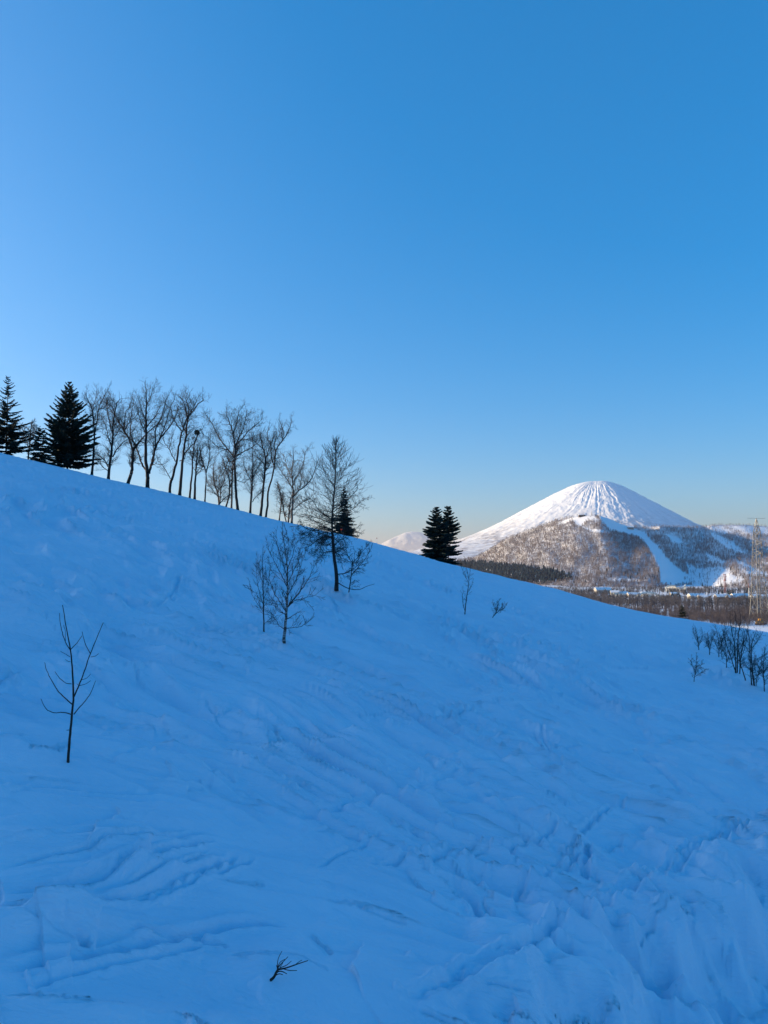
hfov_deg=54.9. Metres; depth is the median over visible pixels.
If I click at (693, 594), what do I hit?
house
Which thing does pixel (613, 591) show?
house
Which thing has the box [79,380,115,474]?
bare tree
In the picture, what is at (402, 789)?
snow slope
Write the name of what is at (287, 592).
birch tree
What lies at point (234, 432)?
bare tree
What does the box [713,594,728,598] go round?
house
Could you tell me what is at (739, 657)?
bare tree
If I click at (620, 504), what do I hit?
mountain
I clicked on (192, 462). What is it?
bare tree
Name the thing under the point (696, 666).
shrub
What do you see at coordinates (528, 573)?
conifer wood
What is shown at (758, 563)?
power pylon
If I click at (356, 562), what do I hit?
shrub
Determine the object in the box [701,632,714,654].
shrub
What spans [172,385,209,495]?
bare tree
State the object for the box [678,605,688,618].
fir tree
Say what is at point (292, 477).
bare tree
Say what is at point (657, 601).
valley wood
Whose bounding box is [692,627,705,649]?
shrub
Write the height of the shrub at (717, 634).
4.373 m
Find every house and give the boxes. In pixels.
[593,587,611,593]
[610,590,618,595]
[627,592,638,596]
[687,593,703,597]
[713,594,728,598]
[730,593,747,599]
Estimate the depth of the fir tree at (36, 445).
154.86 m
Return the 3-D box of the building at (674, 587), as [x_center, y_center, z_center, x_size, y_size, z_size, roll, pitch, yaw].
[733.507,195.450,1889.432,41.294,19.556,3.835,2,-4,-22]
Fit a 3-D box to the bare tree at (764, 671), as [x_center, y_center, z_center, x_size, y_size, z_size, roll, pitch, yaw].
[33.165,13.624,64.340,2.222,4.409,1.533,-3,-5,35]
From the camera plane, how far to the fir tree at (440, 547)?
200.64 m
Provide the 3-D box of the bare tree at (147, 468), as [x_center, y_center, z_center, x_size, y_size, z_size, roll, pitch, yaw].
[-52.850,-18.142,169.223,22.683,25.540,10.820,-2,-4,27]
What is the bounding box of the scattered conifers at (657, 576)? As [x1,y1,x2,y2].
[561,566,767,588]
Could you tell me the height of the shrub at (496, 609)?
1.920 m
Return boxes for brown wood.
[616,601,767,627]
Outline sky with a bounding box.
[0,0,767,543]
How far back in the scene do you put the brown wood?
422.81 m
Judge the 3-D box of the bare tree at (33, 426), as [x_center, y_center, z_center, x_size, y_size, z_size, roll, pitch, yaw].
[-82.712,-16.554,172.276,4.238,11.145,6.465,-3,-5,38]
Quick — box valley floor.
[546,584,767,631]
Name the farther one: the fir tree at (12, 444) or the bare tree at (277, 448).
the bare tree at (277, 448)
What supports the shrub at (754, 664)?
on the snow slope
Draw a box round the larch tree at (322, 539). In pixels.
[285,436,372,590]
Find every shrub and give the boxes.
[337,539,372,592]
[492,599,507,617]
[688,652,707,678]
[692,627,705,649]
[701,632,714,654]
[710,625,725,656]
[715,630,733,667]
[749,656,767,685]
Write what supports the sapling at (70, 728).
on the snow slope
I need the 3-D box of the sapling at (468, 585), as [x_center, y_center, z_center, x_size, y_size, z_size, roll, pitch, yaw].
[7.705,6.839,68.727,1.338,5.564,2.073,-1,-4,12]
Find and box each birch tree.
[243,545,277,631]
[261,524,324,643]
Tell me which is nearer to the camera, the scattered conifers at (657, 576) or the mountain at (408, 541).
the scattered conifers at (657, 576)
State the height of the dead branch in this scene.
0.527 m
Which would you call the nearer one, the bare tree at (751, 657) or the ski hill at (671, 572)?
the bare tree at (751, 657)
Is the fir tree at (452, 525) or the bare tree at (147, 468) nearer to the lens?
the bare tree at (147, 468)
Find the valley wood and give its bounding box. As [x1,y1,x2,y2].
[544,585,767,609]
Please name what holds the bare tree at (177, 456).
on the snow slope
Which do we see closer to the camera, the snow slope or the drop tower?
the snow slope
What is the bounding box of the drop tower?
[723,574,726,592]
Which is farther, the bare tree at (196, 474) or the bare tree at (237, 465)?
the bare tree at (237, 465)
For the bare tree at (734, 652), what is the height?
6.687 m
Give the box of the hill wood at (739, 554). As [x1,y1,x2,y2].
[456,514,767,588]
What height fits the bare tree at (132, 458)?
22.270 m
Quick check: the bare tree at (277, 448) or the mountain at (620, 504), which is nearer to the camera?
the bare tree at (277, 448)
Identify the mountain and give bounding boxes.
[381,532,430,551]
[409,481,702,559]
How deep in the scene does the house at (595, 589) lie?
1636.99 m
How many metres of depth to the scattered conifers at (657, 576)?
2614.73 m
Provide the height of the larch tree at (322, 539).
11.749 m
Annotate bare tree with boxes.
[19,418,40,459]
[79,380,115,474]
[83,394,138,478]
[95,391,168,483]
[118,377,184,487]
[150,386,209,492]
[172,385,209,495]
[184,431,220,501]
[186,429,201,497]
[190,443,206,498]
[196,399,267,509]
[204,457,233,504]
[219,453,240,506]
[222,436,242,507]
[239,447,267,512]
[246,426,281,515]
[260,412,297,516]
[270,479,289,521]
[273,445,325,522]
[722,606,749,673]
[735,622,752,680]
[737,624,767,685]
[755,647,767,691]
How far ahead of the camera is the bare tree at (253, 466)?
178.47 m
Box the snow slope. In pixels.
[0,453,767,1023]
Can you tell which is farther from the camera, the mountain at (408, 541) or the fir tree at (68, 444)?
the mountain at (408, 541)
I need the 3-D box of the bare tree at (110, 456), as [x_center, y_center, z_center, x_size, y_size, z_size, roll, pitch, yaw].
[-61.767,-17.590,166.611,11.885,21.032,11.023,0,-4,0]
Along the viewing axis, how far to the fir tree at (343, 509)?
191.88 m
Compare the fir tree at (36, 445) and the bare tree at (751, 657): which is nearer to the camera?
the bare tree at (751, 657)
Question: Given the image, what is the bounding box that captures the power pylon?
[749,518,767,619]
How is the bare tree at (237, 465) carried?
on the snow slope
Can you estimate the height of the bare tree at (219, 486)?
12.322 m
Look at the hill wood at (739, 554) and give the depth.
3309.33 m
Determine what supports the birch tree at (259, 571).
on the snow slope
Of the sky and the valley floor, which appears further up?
the sky
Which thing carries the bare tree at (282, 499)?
on the snow slope
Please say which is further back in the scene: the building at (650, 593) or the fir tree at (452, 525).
the building at (650, 593)
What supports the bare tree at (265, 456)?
on the snow slope
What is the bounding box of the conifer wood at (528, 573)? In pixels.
[454,559,572,583]
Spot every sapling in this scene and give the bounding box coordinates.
[41,605,102,762]
[460,559,473,613]
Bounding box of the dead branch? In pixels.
[270,951,307,981]
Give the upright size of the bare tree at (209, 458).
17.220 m
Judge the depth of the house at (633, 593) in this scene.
1468.43 m
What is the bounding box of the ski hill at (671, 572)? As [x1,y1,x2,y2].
[463,516,767,587]
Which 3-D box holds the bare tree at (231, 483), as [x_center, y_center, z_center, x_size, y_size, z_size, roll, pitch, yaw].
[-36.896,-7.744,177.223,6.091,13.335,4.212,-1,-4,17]
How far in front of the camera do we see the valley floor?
1593.37 m
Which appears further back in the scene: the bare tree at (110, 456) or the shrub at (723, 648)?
the bare tree at (110, 456)
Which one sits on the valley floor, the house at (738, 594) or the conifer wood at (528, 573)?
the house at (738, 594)
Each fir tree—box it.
[0,376,34,454]
[26,427,55,463]
[39,382,101,469]
[330,487,357,536]
[419,507,458,561]
[439,506,462,564]
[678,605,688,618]

